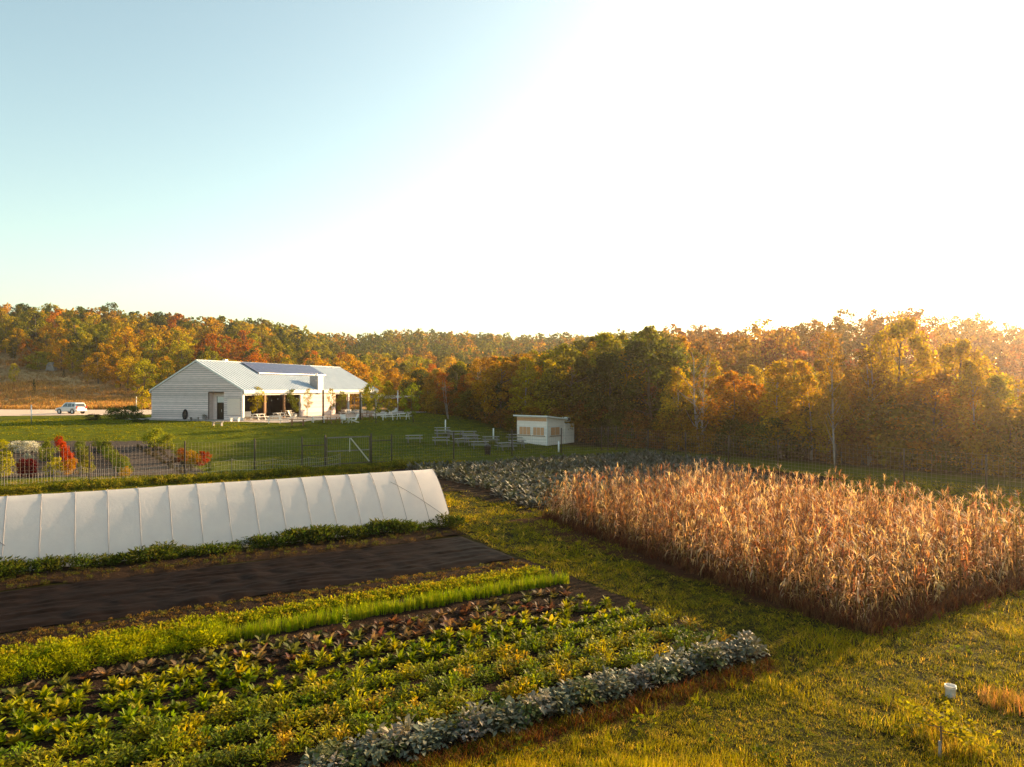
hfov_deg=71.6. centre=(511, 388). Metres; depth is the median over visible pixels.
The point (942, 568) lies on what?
corn plant
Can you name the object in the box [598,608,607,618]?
lettuce
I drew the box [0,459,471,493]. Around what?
fence side weeds
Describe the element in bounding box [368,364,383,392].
hillside tree
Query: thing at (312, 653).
red leaf lettuce
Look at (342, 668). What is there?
lettuce
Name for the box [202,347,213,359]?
hillside tree
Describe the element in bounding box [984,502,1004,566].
corn plant
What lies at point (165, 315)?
hillside tree
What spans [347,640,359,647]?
red leaf lettuce
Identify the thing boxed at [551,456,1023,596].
corn stand
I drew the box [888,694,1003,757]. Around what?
sapling
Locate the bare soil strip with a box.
[405,660,779,766]
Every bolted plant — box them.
[304,645,312,662]
[342,601,350,627]
[496,604,502,619]
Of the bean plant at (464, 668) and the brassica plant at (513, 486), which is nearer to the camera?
the bean plant at (464, 668)
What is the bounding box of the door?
[217,396,223,418]
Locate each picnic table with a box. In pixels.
[248,414,268,419]
[269,413,286,418]
[289,419,305,425]
[310,416,325,422]
[323,417,343,423]
[361,413,373,419]
[396,413,409,419]
[405,435,422,442]
[432,437,449,444]
[435,430,451,436]
[449,431,463,437]
[452,438,470,445]
[461,431,477,436]
[462,435,480,442]
[482,436,498,443]
[494,442,514,450]
[508,440,526,447]
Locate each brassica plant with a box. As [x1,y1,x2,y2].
[438,470,448,478]
[464,476,475,485]
[474,476,482,484]
[482,481,492,489]
[489,487,500,496]
[495,489,503,497]
[502,492,513,502]
[505,480,515,488]
[507,489,518,497]
[509,484,518,490]
[512,494,522,503]
[517,495,532,505]
[519,489,532,496]
[524,500,533,508]
[526,487,535,495]
[528,484,540,492]
[533,496,545,507]
[538,484,547,491]
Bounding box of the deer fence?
[0,426,1023,495]
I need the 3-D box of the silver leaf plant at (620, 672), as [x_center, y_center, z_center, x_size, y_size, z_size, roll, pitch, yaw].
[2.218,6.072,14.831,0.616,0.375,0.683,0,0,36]
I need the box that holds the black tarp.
[0,536,516,633]
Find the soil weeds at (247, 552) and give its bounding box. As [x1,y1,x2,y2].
[0,525,467,587]
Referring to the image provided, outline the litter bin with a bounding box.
[484,444,490,454]
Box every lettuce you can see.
[0,699,18,717]
[0,717,5,730]
[0,730,8,745]
[1,687,17,695]
[1,730,30,749]
[4,707,20,721]
[6,685,30,700]
[7,708,33,728]
[11,693,31,708]
[14,723,35,739]
[17,697,39,711]
[23,679,41,691]
[24,703,42,723]
[24,723,52,743]
[30,685,54,705]
[36,716,54,734]
[37,709,54,721]
[42,694,56,710]
[43,718,71,740]
[48,672,73,687]
[50,695,72,716]
[57,682,77,690]
[58,684,77,696]
[61,713,87,736]
[67,697,85,711]
[68,689,89,704]
[68,719,90,736]
[75,670,92,683]
[78,679,93,694]
[84,712,99,726]
[89,715,115,732]
[93,666,118,678]
[93,693,108,708]
[100,675,118,691]
[101,693,122,711]
[113,676,132,693]
[113,704,138,729]
[117,662,136,676]
[119,690,132,705]
[120,688,148,708]
[126,699,144,716]
[128,676,139,687]
[130,667,152,677]
[135,705,154,719]
[136,676,154,692]
[137,672,157,683]
[138,658,157,668]
[140,687,151,699]
[147,687,167,701]
[150,680,170,694]
[151,699,163,712]
[151,703,169,717]
[153,663,168,672]
[154,671,169,683]
[158,655,175,665]
[164,664,178,679]
[166,699,181,713]
[168,683,186,698]
[169,658,185,667]
[169,664,187,682]
[174,701,192,714]
[179,652,192,661]
[179,677,190,690]
[183,684,200,697]
[186,663,199,675]
[188,674,209,691]
[189,668,206,679]
[192,691,217,709]
[193,654,208,664]
[198,647,214,659]
[201,659,219,673]
[206,679,219,691]
[207,649,227,662]
[207,691,217,700]
[210,691,228,706]
[213,661,229,671]
[216,668,233,688]
[217,654,236,667]
[220,643,236,654]
[223,672,238,686]
[229,648,246,657]
[230,657,249,669]
[230,663,247,681]
[232,679,250,696]
[232,693,245,704]
[235,639,254,650]
[235,668,258,683]
[241,651,255,663]
[246,659,258,666]
[246,663,263,676]
[248,645,266,660]
[248,683,267,700]
[252,643,269,652]
[255,633,273,644]
[260,666,274,678]
[263,680,288,695]
[265,657,278,663]
[265,663,277,671]
[269,640,286,651]
[272,648,287,655]
[273,675,287,684]
[274,634,290,644]
[281,653,298,660]
[282,641,302,654]
[286,660,294,670]
[287,679,302,690]
[289,637,305,646]
[289,674,301,682]
[290,657,307,672]
[292,632,303,640]
[295,651,314,666]
[301,670,319,686]
[303,632,320,643]
[303,646,315,655]
[303,667,317,677]
[310,657,324,667]
[311,630,322,637]
[311,641,328,653]
[312,647,327,663]
[316,674,330,684]
[321,637,333,647]
[322,624,338,633]
[322,631,337,639]
[322,653,334,665]
[325,667,335,675]
[329,644,344,659]
[331,670,342,680]
[334,639,351,648]
[336,636,348,643]
[336,662,347,672]
[337,630,349,638]
[340,651,351,663]
[341,625,353,631]
[345,647,357,657]
[347,628,367,641]
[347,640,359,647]
[348,664,364,675]
[354,657,365,670]
[355,644,369,656]
[357,626,369,633]
[358,623,372,628]
[362,631,380,643]
[362,639,372,651]
[365,662,379,673]
[366,627,386,640]
[368,643,384,656]
[368,657,380,666]
[372,624,385,630]
[374,619,385,625]
[375,636,391,650]
[376,657,390,668]
[384,631,393,636]
[386,614,401,624]
[386,653,393,662]
[387,624,398,630]
[387,635,399,644]
[387,640,401,652]
[389,648,408,664]
[397,628,414,641]
[398,617,412,626]
[399,622,414,632]
[399,641,407,650]
[400,650,420,665]
[404,641,421,659]
[408,615,417,622]
[411,618,426,631]
[412,629,425,636]
[417,637,425,645]
[417,641,433,656]
[417,648,433,661]
[419,617,430,623]
[422,612,433,618]
[426,624,443,633]
[428,628,443,639]
[429,637,438,645]
[430,614,440,621]
[431,643,446,660]
[434,642,448,650]
[435,609,447,615]
[439,615,456,623]
[440,619,459,630]
[440,624,455,636]
[442,631,453,641]
[444,644,457,655]
[445,638,459,648]
[447,607,457,613]
[452,617,468,630]
[454,604,470,616]
[455,626,468,634]
[459,629,474,645]
[460,616,470,622]
[461,643,472,652]
[463,601,475,610]
[468,611,484,621]
[468,618,482,625]
[468,623,480,637]
[470,600,481,608]
[471,639,484,650]
[472,633,484,643]
[473,605,486,611]
[480,612,496,622]
[482,611,496,618]
[482,619,493,628]
[483,624,493,634]
[484,596,497,605]
[484,604,497,610]
[484,630,499,641]
[485,635,496,646]
[493,620,504,628]
[493,623,504,632]
[494,612,508,621]
[495,625,513,639]
[497,594,510,604]
[501,636,510,645]
[502,619,513,628]
[505,610,517,617]
[506,615,518,626]
[508,604,521,612]
[509,628,525,642]
[512,599,522,604]
[517,606,533,616]
[517,610,530,623]
[518,618,529,628]
[519,601,534,609]
[521,591,533,598]
[521,596,533,602]
[522,625,535,634]
[531,588,544,595]
[531,616,541,624]
[532,624,545,632]
[533,601,546,607]
[533,607,544,613]
[539,615,546,623]
[540,611,550,618]
[540,614,558,630]
[543,602,556,610]
[544,598,557,604]
[545,625,557,635]
[546,587,557,593]
[549,592,558,598]
[554,612,564,619]
[558,598,573,613]
[558,618,571,632]
[559,588,572,596]
[560,584,572,590]
[561,608,572,618]
[567,595,576,601]
[570,599,579,604]
[570,621,580,629]
[571,603,580,612]
[578,619,591,628]
[580,614,589,621]
[581,600,593,610]
[584,604,593,612]
[589,612,601,621]
[589,617,598,625]
[592,604,601,610]
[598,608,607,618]
[599,595,611,604]
[600,613,610,622]
[607,607,617,614]
[609,609,619,620]
[615,606,627,619]
[624,600,635,611]
[629,608,642,615]
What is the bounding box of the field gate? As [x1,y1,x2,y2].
[324,433,371,466]
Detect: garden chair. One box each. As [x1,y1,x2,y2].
[245,411,250,419]
[340,414,348,422]
[349,414,358,422]
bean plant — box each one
[25,754,62,766]
[61,759,83,766]
[63,758,98,766]
[83,754,117,766]
[88,750,110,766]
[103,741,137,766]
[107,743,144,766]
[123,742,151,760]
[131,762,154,766]
[133,739,173,765]
[135,757,171,766]
[140,725,177,754]
[151,728,192,763]
[163,748,201,766]
[165,719,204,752]
[180,749,216,766]
[185,734,214,755]
[189,724,218,741]
[190,747,233,766]
[204,726,238,749]
[213,722,238,740]
[214,742,253,766]
[216,743,239,762]
[228,722,250,743]
[230,720,251,736]
[235,714,273,742]
[235,742,260,759]
[241,737,281,766]
[247,711,281,733]
[253,731,281,754]
[264,741,292,761]
[266,718,292,735]
[270,727,297,746]
[274,706,301,727]
[275,709,310,729]
[286,733,313,753]
[289,726,320,746]
[292,703,317,725]
[300,704,332,728]
[305,728,339,747]
[313,701,332,717]
[316,719,340,737]
[317,701,347,722]
[328,698,352,714]
[328,721,356,744]
[335,713,358,735]
[338,696,370,718]
[341,686,372,709]
[348,708,376,732]
[350,719,374,738]
[357,694,385,713]
[363,714,394,741]
[367,711,387,727]
[371,694,395,710]
[374,687,396,703]
[380,698,413,722]
[385,713,405,727]
[391,681,417,698]
[391,690,412,706]
[396,696,429,722]
[401,701,433,722]
[404,684,435,701]
[411,702,445,724]
[414,682,433,695]
[418,695,447,715]
[422,673,446,690]
[423,683,443,697]
[434,689,464,712]
[436,670,465,692]
[436,703,457,718]
[442,669,463,686]
[444,686,478,709]
[452,694,479,713]
[453,663,478,682]
[455,677,472,691]
[461,662,489,678]
[466,685,489,701]
[467,670,490,685]
[479,669,501,682]
[480,663,500,676]
[485,691,504,704]
[491,654,515,673]
[493,662,517,679]
[496,680,518,692]
[496,682,520,698]
[504,649,531,667]
[504,660,529,676]
[505,676,538,697]
[513,675,530,688]
[518,655,541,672]
[518,670,547,693]
[521,655,539,666]
[521,663,545,683]
[531,665,558,681]
[536,651,553,660]
[536,655,552,666]
[540,670,559,686]
[543,650,572,665]
[545,660,568,676]
[553,638,579,656]
[553,669,572,682]
[558,658,586,676]
[559,650,577,662]
[565,668,581,678]
[570,647,588,659]
[575,657,596,672]
[580,638,601,652]
[582,642,600,656]
[586,655,605,670]
[587,661,609,675]
[588,635,615,648]
[592,639,616,655]
[592,647,620,666]
[605,633,617,644]
[606,638,626,652]
[610,655,635,668]
[613,634,639,650]
[614,630,633,643]
[620,647,649,665]
[622,647,639,657]
[625,630,648,642]
[628,628,654,646]
[630,639,653,654]
[633,626,657,639]
[639,635,659,646]
[639,649,655,660]
[648,627,667,636]
[648,643,672,656]
[651,631,669,641]
[658,642,674,650]
[660,622,677,633]
[660,626,680,638]
[668,622,689,635]
[668,635,696,652]
[674,628,701,646]
[679,615,703,630]
[679,635,701,649]
[680,621,700,633]
[694,635,709,648]
[699,631,720,643]
[700,631,725,645]
[712,630,733,644]
[713,627,726,638]
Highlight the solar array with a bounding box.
[242,362,324,374]
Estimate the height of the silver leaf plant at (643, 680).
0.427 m
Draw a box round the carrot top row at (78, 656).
[0,615,242,684]
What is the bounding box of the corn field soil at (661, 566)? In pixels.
[505,504,1023,639]
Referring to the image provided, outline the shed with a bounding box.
[513,415,573,445]
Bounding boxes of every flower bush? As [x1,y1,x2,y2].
[0,439,16,453]
[0,451,17,476]
[7,440,31,452]
[23,453,35,458]
[24,440,43,452]
[36,440,59,461]
[41,457,62,475]
[62,457,78,474]
[76,460,95,473]
[118,466,132,475]
[141,427,166,446]
[155,432,177,448]
[174,447,190,461]
[183,450,203,465]
[195,451,212,464]
[203,461,216,470]
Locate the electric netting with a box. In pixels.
[0,455,337,485]
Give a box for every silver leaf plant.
[295,753,326,766]
[299,739,340,766]
[309,736,353,766]
[316,750,348,766]
[335,747,364,766]
[341,733,370,761]
[354,738,393,766]
[360,722,398,761]
[370,734,406,762]
[376,723,406,754]
[388,713,428,746]
[397,728,433,761]
[407,723,443,752]
[417,717,450,751]
[433,713,462,735]
[433,720,461,748]
[445,704,483,734]
[450,720,483,741]
[457,709,492,737]
[460,700,498,728]
[478,707,511,736]
[481,698,511,725]
[490,703,528,732]
[496,694,536,723]
[511,700,541,728]
[515,695,548,719]
[520,689,557,723]
[525,687,560,713]
[539,686,566,712]
[542,690,575,717]
[552,686,583,714]
[556,679,585,707]
[561,676,596,702]
[569,677,605,705]
[584,673,610,696]
[585,681,607,702]
[588,665,623,691]
[595,676,625,697]
[604,667,631,694]
[605,674,636,699]
[619,664,642,685]
[625,666,658,690]
[628,663,658,684]
[639,657,661,674]
[640,655,677,684]
[650,654,675,673]
[658,645,690,668]
[659,661,684,682]
[661,654,693,682]
[671,646,698,664]
[679,653,702,673]
[684,645,712,666]
[688,652,711,671]
[692,635,722,662]
[697,647,727,670]
[708,640,736,658]
[709,647,736,668]
[716,638,738,656]
[724,642,745,661]
[729,630,763,653]
[729,638,754,654]
[733,642,756,662]
[739,636,770,657]
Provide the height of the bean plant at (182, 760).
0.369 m
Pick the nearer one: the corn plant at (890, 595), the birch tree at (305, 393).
the corn plant at (890, 595)
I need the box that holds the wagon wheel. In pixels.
[182,409,187,418]
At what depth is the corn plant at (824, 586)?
19.57 m
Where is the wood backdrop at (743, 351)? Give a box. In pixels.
[662,307,1023,392]
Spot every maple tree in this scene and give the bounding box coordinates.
[378,372,401,394]
[390,377,400,399]
[399,367,428,385]
[400,369,431,401]
[420,371,450,399]
[435,365,470,402]
[453,374,476,407]
[471,359,528,425]
[480,355,515,369]
[486,353,534,409]
[529,351,566,392]
[532,343,588,403]
[533,354,604,425]
[561,351,632,409]
[569,334,598,358]
[597,331,695,408]
[598,338,702,427]
[657,330,682,345]
[670,343,712,380]
[682,353,707,381]
[695,355,708,371]
[697,370,770,452]
[733,384,784,447]
[761,367,783,401]
[764,359,795,379]
[799,358,843,403]
[831,367,892,446]
[861,315,945,441]
[886,372,988,470]
[921,338,1014,461]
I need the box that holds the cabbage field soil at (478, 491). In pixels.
[376,455,840,513]
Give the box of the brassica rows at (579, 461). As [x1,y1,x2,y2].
[405,449,772,505]
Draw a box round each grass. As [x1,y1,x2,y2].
[0,346,362,409]
[0,413,620,468]
[0,467,1023,598]
[909,710,999,761]
[975,681,1023,716]
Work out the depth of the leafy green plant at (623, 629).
18.09 m
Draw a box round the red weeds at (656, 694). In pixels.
[367,655,789,766]
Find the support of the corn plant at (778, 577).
on the corn field soil at (661, 566)
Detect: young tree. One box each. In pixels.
[8,363,19,382]
[135,386,150,410]
[249,386,267,418]
[284,388,299,412]
[326,388,335,412]
[335,390,349,413]
[358,386,373,415]
[361,376,385,422]
[398,383,423,421]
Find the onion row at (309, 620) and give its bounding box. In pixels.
[190,569,569,648]
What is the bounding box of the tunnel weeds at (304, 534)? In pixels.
[0,511,467,576]
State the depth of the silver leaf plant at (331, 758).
11.50 m
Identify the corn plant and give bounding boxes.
[536,480,547,512]
[543,478,555,517]
[543,479,554,513]
[552,490,561,515]
[555,482,563,515]
[560,481,569,515]
[561,486,567,518]
[561,486,567,520]
[566,478,577,520]
[566,484,575,522]
[575,472,585,520]
[575,482,584,526]
[575,482,586,524]
[579,491,589,527]
[581,477,592,527]
[585,475,595,531]
[585,480,593,527]
[589,485,598,528]
[593,490,607,530]
[598,485,605,529]
[598,487,610,529]
[600,502,610,535]
[602,496,606,534]
[603,479,610,529]
[607,483,617,534]
[607,486,618,538]
[609,485,618,529]
[614,488,623,534]
[614,497,620,540]
[617,494,625,535]
[618,493,625,533]
[618,502,629,539]
[621,487,631,537]
[621,495,637,542]
[625,498,643,540]
[627,494,637,540]
[628,491,642,541]
[631,490,640,542]
[631,498,646,544]
[635,512,645,547]
[636,502,646,545]
[638,497,657,543]
[638,511,650,549]
[640,495,652,543]
[643,509,650,546]
[646,505,657,550]
[647,499,657,544]
[647,509,658,551]
[648,501,662,543]
[655,515,664,552]
[657,503,676,555]
[658,510,667,553]
[662,496,673,551]
[662,503,668,550]
[663,501,680,555]
[664,502,677,551]
[664,512,680,558]
[668,488,679,551]
[669,497,683,552]
[671,516,678,558]
[673,508,682,553]
[674,511,686,558]
[676,510,688,551]
[679,510,694,562]
[679,524,687,560]
[681,495,690,555]
[687,500,706,561]
[688,520,704,560]
[689,518,695,562]
[690,508,706,567]
[693,510,706,567]
[696,512,709,569]
[698,513,717,575]
[699,520,717,569]
[702,509,713,573]
[702,521,722,569]
[704,505,717,563]
[704,510,716,566]
[711,513,720,569]
[713,515,731,576]
[713,523,728,571]
[713,530,725,575]
[716,505,734,572]
[716,525,726,567]
[720,529,736,570]
[723,522,743,577]
[724,530,738,579]
[726,516,741,576]
[731,524,749,583]
[735,517,745,575]
[736,518,756,568]
[736,525,751,574]
[737,529,746,573]
[739,532,750,584]
[740,530,749,580]
[741,509,760,578]
[744,536,759,591]
[745,522,761,580]
[747,540,761,586]
[748,532,762,582]
[750,509,769,585]
[754,534,771,593]
[757,534,775,584]
[758,525,765,576]
[759,522,772,579]
[760,521,778,587]
[763,526,774,576]
[767,532,783,591]
[769,543,786,596]
[771,524,794,590]
[772,533,787,596]
[773,525,793,590]
[776,530,786,583]
[777,525,792,593]
[778,546,795,597]
[783,532,796,601]
[783,534,799,596]
[785,514,798,585]
[788,531,805,602]
[790,543,812,599]
[791,522,810,589]
[793,536,815,596]
[795,542,805,589]
[797,540,812,596]
[802,538,817,584]
[803,538,816,601]
[803,547,819,607]
[805,537,822,605]
[808,536,819,592]
[809,532,837,602]
[809,543,833,603]
[810,555,829,613]
[813,529,831,587]
[816,560,833,611]
[817,548,835,608]
[825,544,849,621]
[826,545,839,598]
[827,529,843,609]
[827,544,850,620]
[828,527,850,601]
[829,537,858,617]
[830,544,851,610]
[833,540,850,595]
[837,558,856,612]
[838,557,855,616]
[841,567,862,625]
[844,545,859,601]
[845,534,862,614]
[847,536,865,615]
[849,550,868,622]
[850,541,869,598]
[852,534,872,586]
[852,546,878,617]
[853,534,878,631]
[858,523,880,603]
[859,555,873,610]
[862,552,877,618]
[866,557,881,611]
[867,533,896,614]
[869,529,883,604]
[869,530,893,606]
[876,549,885,595]
[876,551,891,607]
[876,553,898,620]
[878,537,908,614]
[879,546,886,598]
[881,551,906,619]
[885,536,902,600]
[886,528,915,605]
[888,559,905,608]
[891,527,912,583]
[896,530,918,591]
[899,556,916,615]
[902,547,916,604]
[903,553,916,610]
[905,521,933,591]
[905,542,927,607]
[909,534,923,603]
[910,532,927,601]
[911,526,938,594]
[915,531,939,606]
[916,528,929,588]
[916,537,924,590]
[919,546,928,597]
[922,537,943,601]
[926,522,946,590]
[927,527,946,591]
[928,537,947,584]
[928,543,942,595]
[934,534,951,582]
[934,544,955,598]
[934,548,944,601]
[938,518,957,579]
[939,540,950,594]
[944,534,965,597]
[945,536,958,585]
[945,546,955,596]
[946,512,967,597]
[950,517,968,578]
[952,524,975,590]
[953,531,963,584]
[953,543,972,587]
[954,548,964,596]
[958,528,970,584]
[962,529,988,592]
[965,512,981,582]
[965,537,984,587]
[971,520,984,580]
[971,525,996,587]
[975,517,997,579]
[975,534,993,585]
[976,525,988,576]
[977,528,998,588]
[977,535,992,584]
[982,529,1002,583]
[983,517,998,572]
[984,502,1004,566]
[987,516,998,571]
[992,516,1012,579]
[995,541,1010,587]
[997,524,1008,572]
[998,506,1020,569]
[998,521,1006,576]
[1000,515,1012,571]
[1001,524,1015,586]
[1006,499,1023,562]
[1007,513,1019,576]
[1008,503,1023,577]
[1008,506,1023,568]
[1010,526,1023,576]
[1015,529,1023,568]
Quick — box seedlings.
[0,558,526,646]
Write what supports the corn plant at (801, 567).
on the corn field soil at (661, 566)
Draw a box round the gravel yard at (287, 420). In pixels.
[129,411,425,422]
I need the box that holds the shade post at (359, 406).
[359,393,360,419]
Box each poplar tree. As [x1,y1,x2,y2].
[378,381,397,415]
[430,368,438,388]
[449,361,468,385]
[464,364,479,386]
[493,356,510,378]
[508,357,543,422]
[526,349,540,369]
[531,353,548,399]
[533,359,569,415]
[533,370,566,409]
[564,351,582,395]
[570,331,630,421]
[595,338,631,390]
[602,349,647,407]
[616,333,629,348]
[630,325,680,405]
[656,366,684,434]
[658,366,697,448]
[678,336,701,366]
[686,380,716,430]
[700,351,723,374]
[701,360,725,401]
[727,373,749,399]
[742,364,765,394]
[753,360,805,457]
[759,385,783,420]
[781,359,821,418]
[784,374,829,459]
[785,358,812,403]
[785,360,826,456]
[802,371,830,403]
[808,381,852,458]
[830,369,864,423]
[869,356,904,402]
[884,381,916,465]
[927,365,951,394]
[949,358,1008,470]
[968,373,1020,457]
[985,369,1009,400]
[1001,374,1023,403]
[1006,377,1023,442]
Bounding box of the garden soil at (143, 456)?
[0,440,206,477]
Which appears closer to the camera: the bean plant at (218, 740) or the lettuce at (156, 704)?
the bean plant at (218, 740)
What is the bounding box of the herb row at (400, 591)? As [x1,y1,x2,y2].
[0,564,550,660]
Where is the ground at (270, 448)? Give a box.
[0,336,1023,766]
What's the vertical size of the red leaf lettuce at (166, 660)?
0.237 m
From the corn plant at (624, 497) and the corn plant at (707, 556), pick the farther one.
the corn plant at (624, 497)
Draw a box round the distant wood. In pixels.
[0,306,993,386]
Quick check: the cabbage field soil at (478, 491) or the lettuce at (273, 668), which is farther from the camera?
the cabbage field soil at (478, 491)
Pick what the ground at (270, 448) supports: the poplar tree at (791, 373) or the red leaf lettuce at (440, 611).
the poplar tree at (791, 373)
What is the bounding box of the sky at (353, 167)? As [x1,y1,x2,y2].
[0,0,1023,358]
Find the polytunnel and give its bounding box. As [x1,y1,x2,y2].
[0,469,449,571]
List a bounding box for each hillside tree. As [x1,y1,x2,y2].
[0,302,15,337]
[0,308,11,341]
[0,314,23,343]
[0,321,17,352]
[3,327,30,354]
[7,340,16,357]
[8,303,37,320]
[10,305,29,344]
[11,311,49,344]
[13,307,55,348]
[16,339,40,367]
[26,314,55,341]
[32,324,59,352]
[39,303,59,310]
[39,310,68,339]
[40,316,72,346]
[41,341,58,363]
[42,338,58,352]
[44,305,55,326]
[46,339,70,370]
[55,318,93,357]
[57,319,79,348]
[60,310,81,341]
[70,333,87,359]
[72,332,95,365]
[80,321,99,352]
[80,352,110,382]
[83,312,100,328]
[84,314,109,333]
[84,342,119,376]
[85,323,115,355]
[87,336,104,367]
[90,307,110,330]
[90,325,118,362]
[97,333,122,367]
[98,302,128,327]
[104,317,120,331]
[105,327,148,367]
[105,360,132,385]
[108,321,130,342]
[113,320,150,357]
[114,333,142,360]
[114,351,134,374]
[115,341,142,375]
[115,355,140,389]
[121,318,148,352]
[127,313,154,339]
[131,358,158,390]
[133,316,152,337]
[134,330,158,359]
[134,337,171,373]
[137,325,178,364]
[138,327,172,368]
[147,356,174,384]
[148,312,168,332]
[149,360,174,387]
[152,357,175,382]
[154,313,172,332]
[158,328,187,361]
[164,313,192,343]
[169,331,196,368]
[169,340,194,367]
[170,326,186,350]
[171,363,181,375]
[174,328,202,364]
[177,320,197,337]
[181,321,199,341]
[183,327,201,355]
[183,340,206,362]
[183,344,204,365]
[191,333,236,361]
[192,353,209,360]
[193,316,224,349]
[196,327,226,358]
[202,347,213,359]
[204,351,218,360]
[207,338,235,357]
[212,342,225,360]
[216,316,232,335]
[216,335,240,361]
[220,322,240,339]
[225,325,245,353]
[229,335,243,359]
[229,338,270,361]
[234,321,254,339]
[234,330,260,361]
[237,333,272,362]
[239,350,264,361]
[243,352,268,362]
[252,317,273,338]
[253,326,272,341]
[254,323,272,351]
[259,338,269,355]
[265,338,285,363]
[269,351,289,363]
[270,328,285,350]
[271,345,298,364]
[272,328,288,352]
[273,337,293,362]
[279,357,293,363]
[286,335,298,355]
[288,330,308,359]
[292,342,322,363]
[293,346,319,364]
[294,335,320,362]
[296,351,317,364]
[297,350,329,365]
[313,357,333,366]
[314,345,336,364]
[320,344,342,364]
[332,353,362,396]
[333,357,350,370]
[334,352,345,362]
[340,359,373,404]
[350,353,381,387]
[356,364,370,401]
[362,371,385,402]
[367,353,381,363]
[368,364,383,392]
[375,368,403,404]
[377,357,395,393]
[378,353,391,363]
[387,362,400,375]
[396,354,415,365]
[398,362,408,376]
[400,355,428,371]
[418,359,431,372]
[426,363,439,373]
[427,355,439,367]
[436,354,450,363]
[438,357,456,372]
[439,356,455,372]
[454,353,466,363]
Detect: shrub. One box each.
[20,351,59,369]
[81,414,100,420]
[103,408,130,418]
[107,405,143,419]
[125,413,148,421]
[398,379,430,403]
[398,382,424,410]
[408,396,421,410]
[410,385,427,401]
[421,391,444,413]
[430,391,449,413]
[464,384,483,408]
[481,380,514,420]
[481,382,517,425]
[497,402,528,430]
[503,409,531,430]
[509,407,545,429]
[547,404,592,440]
[547,406,577,427]
[618,408,655,446]
[647,400,725,449]
[677,400,725,450]
[686,395,740,450]
[720,404,782,452]
[771,404,850,459]
[780,399,837,457]
[848,395,959,469]
[858,395,1005,471]
[940,409,1005,468]
[953,407,1021,470]
[980,401,1023,477]
[1015,410,1023,473]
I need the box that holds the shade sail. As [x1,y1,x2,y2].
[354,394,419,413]
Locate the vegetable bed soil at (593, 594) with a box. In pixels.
[0,559,771,766]
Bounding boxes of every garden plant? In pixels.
[75,441,85,445]
[75,444,87,455]
[76,446,91,458]
[79,453,91,464]
[96,441,109,451]
[102,447,113,459]
[109,451,118,460]
[111,456,125,469]
[115,459,129,471]
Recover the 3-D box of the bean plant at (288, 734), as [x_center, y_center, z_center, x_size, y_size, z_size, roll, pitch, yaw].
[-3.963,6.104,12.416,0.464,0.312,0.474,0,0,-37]
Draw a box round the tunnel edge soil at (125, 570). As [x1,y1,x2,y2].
[0,525,465,590]
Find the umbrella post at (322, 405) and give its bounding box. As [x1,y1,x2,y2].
[322,390,323,422]
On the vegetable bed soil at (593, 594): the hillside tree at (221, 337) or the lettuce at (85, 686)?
the lettuce at (85, 686)
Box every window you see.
[519,426,530,435]
[533,427,544,436]
[550,426,560,436]
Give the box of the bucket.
[944,683,956,698]
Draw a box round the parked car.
[55,402,86,413]
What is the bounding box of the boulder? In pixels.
[45,362,56,370]
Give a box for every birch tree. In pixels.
[303,388,312,417]
[434,372,453,418]
[464,357,487,403]
[472,356,493,401]
[510,352,536,404]
[524,352,536,368]
[582,341,600,364]
[642,376,661,416]
[701,378,713,395]
[802,330,858,467]
[846,346,901,464]
[898,363,914,393]
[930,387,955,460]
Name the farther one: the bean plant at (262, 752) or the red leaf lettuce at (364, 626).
the red leaf lettuce at (364, 626)
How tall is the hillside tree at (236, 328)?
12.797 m
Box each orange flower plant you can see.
[54,435,63,446]
[64,449,74,461]
[64,455,75,467]
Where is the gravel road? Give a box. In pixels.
[0,409,151,415]
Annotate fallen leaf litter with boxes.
[1,588,580,714]
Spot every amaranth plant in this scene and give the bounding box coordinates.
[16,458,24,475]
[17,459,31,476]
[26,459,38,476]
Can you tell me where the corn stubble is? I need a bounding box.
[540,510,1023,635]
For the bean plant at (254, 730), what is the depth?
12.72 m
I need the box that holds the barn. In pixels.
[149,359,378,419]
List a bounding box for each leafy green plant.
[0,747,16,765]
[0,755,18,766]
[5,741,38,764]
[13,744,54,766]
[41,741,74,763]
[51,727,90,752]
[66,737,91,755]
[80,727,109,750]
[88,731,122,753]
[100,728,122,742]
[114,726,145,750]
[123,711,152,738]
[129,711,168,743]
[139,711,175,735]
[146,709,191,735]
[169,711,191,727]
[173,712,210,735]
[189,709,208,722]
[197,713,219,728]
[208,699,236,721]
[212,707,240,724]
[225,698,250,718]
[234,698,265,722]
[244,691,268,708]
[250,695,284,717]
[266,691,288,708]
[270,691,298,712]
[279,689,300,705]
[288,691,319,709]
[292,680,320,699]
[304,683,331,706]
[306,678,335,698]
[323,678,353,703]
[327,679,351,693]
[339,666,370,691]
[339,676,367,694]
[359,679,378,693]
[364,673,380,686]
[373,671,398,688]
[377,669,397,683]
[391,673,408,683]
[392,660,417,680]
[404,661,425,673]
[406,667,426,680]
[418,663,436,676]
[422,657,438,671]
[433,659,455,674]
[435,656,454,669]
[445,654,472,671]
[457,648,479,666]
[460,647,483,663]
[470,650,490,663]
[473,647,490,660]
[482,638,509,656]
[485,646,509,660]
[490,641,520,660]
[512,640,530,655]
[516,639,532,651]
[521,634,548,655]
[523,632,541,647]
[533,630,553,644]
[541,638,557,650]
[549,627,569,645]
[549,634,566,648]
[559,634,578,645]
[561,624,584,641]
[572,627,593,641]
[583,622,599,635]
[587,629,605,638]
[591,625,615,638]
[601,617,622,631]
[604,620,625,636]
[612,619,631,633]
[617,615,632,629]
[622,614,645,629]
[632,612,650,625]
[637,616,655,627]
[644,608,665,623]
[645,612,665,625]
[658,611,675,624]
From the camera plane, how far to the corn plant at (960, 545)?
23.12 m

